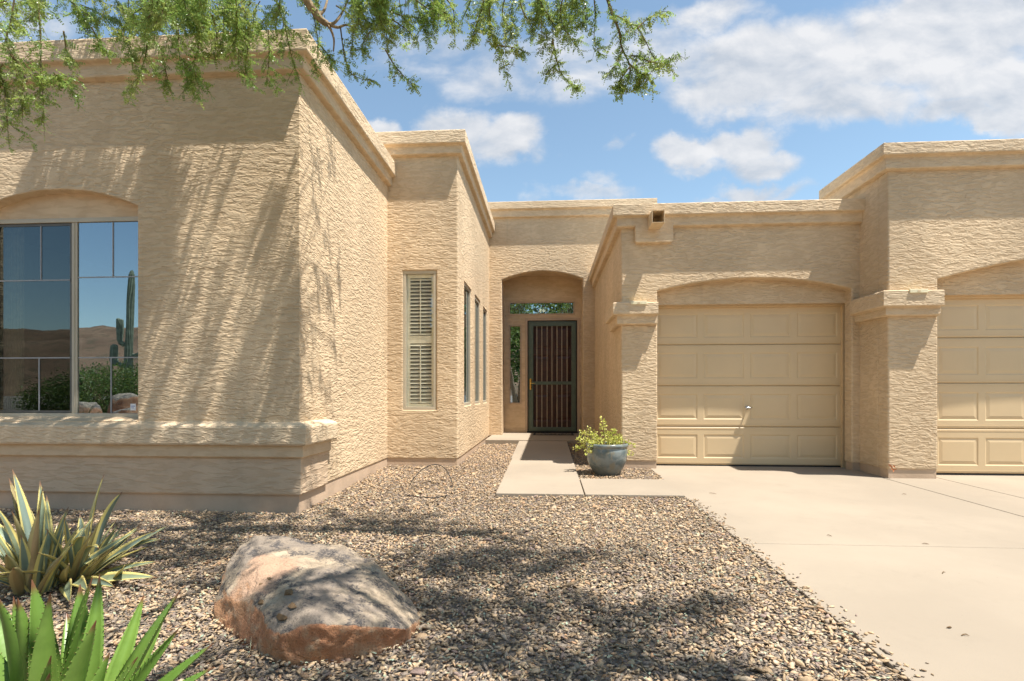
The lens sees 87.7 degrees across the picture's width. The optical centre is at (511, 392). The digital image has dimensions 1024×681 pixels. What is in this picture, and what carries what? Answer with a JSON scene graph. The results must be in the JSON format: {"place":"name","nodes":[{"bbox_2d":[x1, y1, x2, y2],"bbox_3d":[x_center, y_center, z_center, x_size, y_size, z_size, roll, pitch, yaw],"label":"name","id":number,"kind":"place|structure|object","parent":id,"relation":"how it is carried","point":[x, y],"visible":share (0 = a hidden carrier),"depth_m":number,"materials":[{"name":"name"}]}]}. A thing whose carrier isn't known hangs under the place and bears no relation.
{"place":"outdoors","nodes":[
{"label":"outdoors","id":0,"kind":"place"},
{"bbox_2d":[0,443,933,680],"bbox_3d":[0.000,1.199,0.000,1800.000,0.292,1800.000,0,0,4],"label":"ground","id":1,"kind":"structure","parent":0,"point":[512,653],"depth_m":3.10,"materials":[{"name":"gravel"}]},
{"bbox_2d":[0,469,141,596],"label":"variegated agave","id":2,"kind":"object","parent":1,"relation":"on","point":[25,544],"visible":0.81,"depth_m":3.33,"materials":[{"name":"green plant"}]},
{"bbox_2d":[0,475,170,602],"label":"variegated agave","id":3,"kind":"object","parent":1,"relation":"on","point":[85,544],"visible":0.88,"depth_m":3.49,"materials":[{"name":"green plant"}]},
{"bbox_2d":[0,574,213,680],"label":"agave","id":4,"kind":"object","parent":1,"relation":"on","point":[29,650],"visible":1,"depth_m":1.85,"materials":[{"name":"green plant"}]},
{"bbox_2d":[214,535,420,666],"bbox_3d":[-1.084,1.132,3.000,1.339,0.465,0.844,0,0,38],"label":"boulder","id":5,"kind":"object","parent":1,"relation":"on","point":[349,602],"visible":0.82,"depth_m":2.74,"materials":[{"name":"stone"}]},
{"bbox_2d":[276,613,286,619],"bbox_3d":[-1.097,1.066,2.537,0.081,0.025,0.027,0,0,31],"label":"bark chip","id":6,"kind":"object","parent":5,"relation":"on","point":[279,616],"visible":1,"depth_m":2.53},
{"bbox_2d":[284,589,292,594],"bbox_3d":[-1.121,1.005,2.688,0.046,0.026,0.030,0,0,17],"label":"bark chip","id":7,"kind":"object","parent":5,"relation":"on","point":[289,592],"visible":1,"depth_m":2.68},
{"bbox_2d":[287,602,296,607],"bbox_3d":[-1.062,1.028,2.581,0.060,0.016,0.032,0,0,42],"label":"bark chip","id":8,"kind":"object","parent":5,"relation":"on","point":[292,605],"visible":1,"depth_m":2.58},
{"bbox_2d":[0,0,689,154],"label":"mesquite tree","id":9,"kind":"object","parent":1,"relation":"on","point":[190,15],"visible":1,"depth_m":4.00,"materials":[{"name":"green plant"}]},
{"bbox_2d":[407,464,452,497],"bbox_3d":[-1.016,1.081,6.397,0.585,0.310,1.080,0,0,4],"label":"irrigation tube","id":10,"kind":"object","parent":1,"relation":"on","point":[429,497],"visible":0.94,"depth_m":6.67,"materials":[{"name":"black rubber"}]},
{"bbox_2d":[0,28,1023,512],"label":"house","id":11,"kind":"structure","parent":1,"relation":"on","point":[236,296],"depth_m":7.15,"materials":[{"name":"paint"}]},
{"bbox_2d":[0,217,137,416],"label":"window","id":12,"kind":"structure","parent":11,"relation":"in","point":[103,279],"depth_m":5.71,"materials":[{"name":"glass"}]},
{"bbox_2d":[403,271,436,409],"bbox_3d":[-1.444,-0.822,8.415,0.532,2.181,0.111,0,0,4],"label":"window","id":13,"kind":"structure","parent":11,"relation":"in","point":[408,339],"depth_m":8.42,"materials":[{"name":"beige wood"}]},
{"bbox_2d":[464,282,469,405],"bbox_3d":[-0.819,-0.832,9.378,0.057,2.107,0.847,0,0,4],"label":"window","id":14,"kind":"structure","parent":11,"relation":"in","point":[466,290],"depth_m":9.53,"materials":[{"name":"beige metal"}]},
{"bbox_2d":[475,297,479,403],"bbox_3d":[-0.732,-0.832,10.685,0.057,2.107,0.835,0,0,4],"label":"window","id":15,"kind":"structure","parent":11,"relation":"in","point":[477,302],"depth_m":10.87,"materials":[{"name":"beige metal"}]},
{"bbox_2d":[483,307,485,402],"bbox_3d":[-0.646,-0.832,11.967,0.057,2.107,0.767,0,0,4],"label":"window","id":16,"kind":"structure","parent":11,"relation":"in","point":[484,311],"depth_m":12.25,"materials":[{"name":"beige metal"}]},
{"bbox_2d":[509,325,521,403],"bbox_3d":[0.083,-0.716,13.529,0.321,2.002,0.072,0,0,4],"label":"sidelight window","id":17,"kind":"structure","parent":11,"relation":"in","point":[515,331],"depth_m":13.53,"materials":[{"name":"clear glass"}]},
{"bbox_2d":[509,301,574,314],"bbox_3d":[0.749,-2.133,13.484,1.670,0.343,0.072,0,0,4],"label":"transom window","id":18,"kind":"structure","parent":11,"relation":"in","point":[529,307],"depth_m":13.48,"materials":[{"name":"clear glass"}]},
{"bbox_2d":[525,318,579,432],"bbox_3d":[1.015,-0.435,13.426,1.374,2.906,0.155,0,0,4],"label":"entry door","id":19,"kind":"structure","parent":11,"relation":"in","point":[552,345],"depth_m":13.47,"materials":[{"name":"black metal"}]},
{"bbox_2d":[656,304,845,467],"bbox_3d":[3.616,-0.098,8.249,2.980,2.562,0.136,0,0,4],"label":"garage door","id":20,"kind":"structure","parent":11,"relation":"in","point":[738,385],"depth_m":8.25,"materials":[{"name":"paint"}]},
{"bbox_2d":[936,295,1023,475],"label":"garage door","id":21,"kind":"structure","parent":11,"relation":"in","point":[980,339],"depth_m":7.40,"materials":[{"name":"paint"}]},
{"bbox_2d":[485,433,594,444],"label":"porch slab","id":22,"kind":"structure","parent":1,"relation":"on","point":[509,438],"depth_m":11.75,"materials":[{"name":"concrete"}]},
{"bbox_2d":[533,433,573,434],"bbox_3d":[1.005,1.000,12.942,0.960,0.013,0.600,0,0,4],"label":"doormat","id":23,"kind":"object","parent":22,"relation":"on","point":[553,434],"visible":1,"depth_m":12.72,"materials":[{"name":"black rubber"}]},
{"bbox_2d":[496,441,683,498],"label":"walkway","id":24,"kind":"structure","parent":1,"relation":"on","point":[542,468],"depth_m":6.83,"materials":[{"name":"concrete"}]},
{"bbox_2d":[585,441,627,475],"bbox_3d":[1.342,0.935,7.557,0.600,0.448,0.600,0,0,4],"label":"planter pot","id":25,"kind":"object","parent":1,"relation":"on","point":[606,460],"visible":0.88,"depth_m":7.33,"materials":[{"name":"ceramic"}]},
{"bbox_2d":[573,416,635,455],"bbox_3d":[1.305,0.606,7.548,0.889,0.558,0.425,0,0,-9],"label":"succulent","id":26,"kind":"object","parent":25,"relation":"in","point":[609,440],"visible":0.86,"depth_m":7.53,"materials":[{"name":"green plant"}]},
{"bbox_2d":[0,0,1023,202],"label":"sky","id":27,"kind":"structure","parent":0,"point":[771,100],"materials":[{"name":"blue"}]},
{"bbox_2d":[651,465,1023,680],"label":"driveway","id":28,"kind":"structure","parent":0,"point":[875,564],"depth_m":4.08,"materials":[{"name":"concrete"}]}
]}

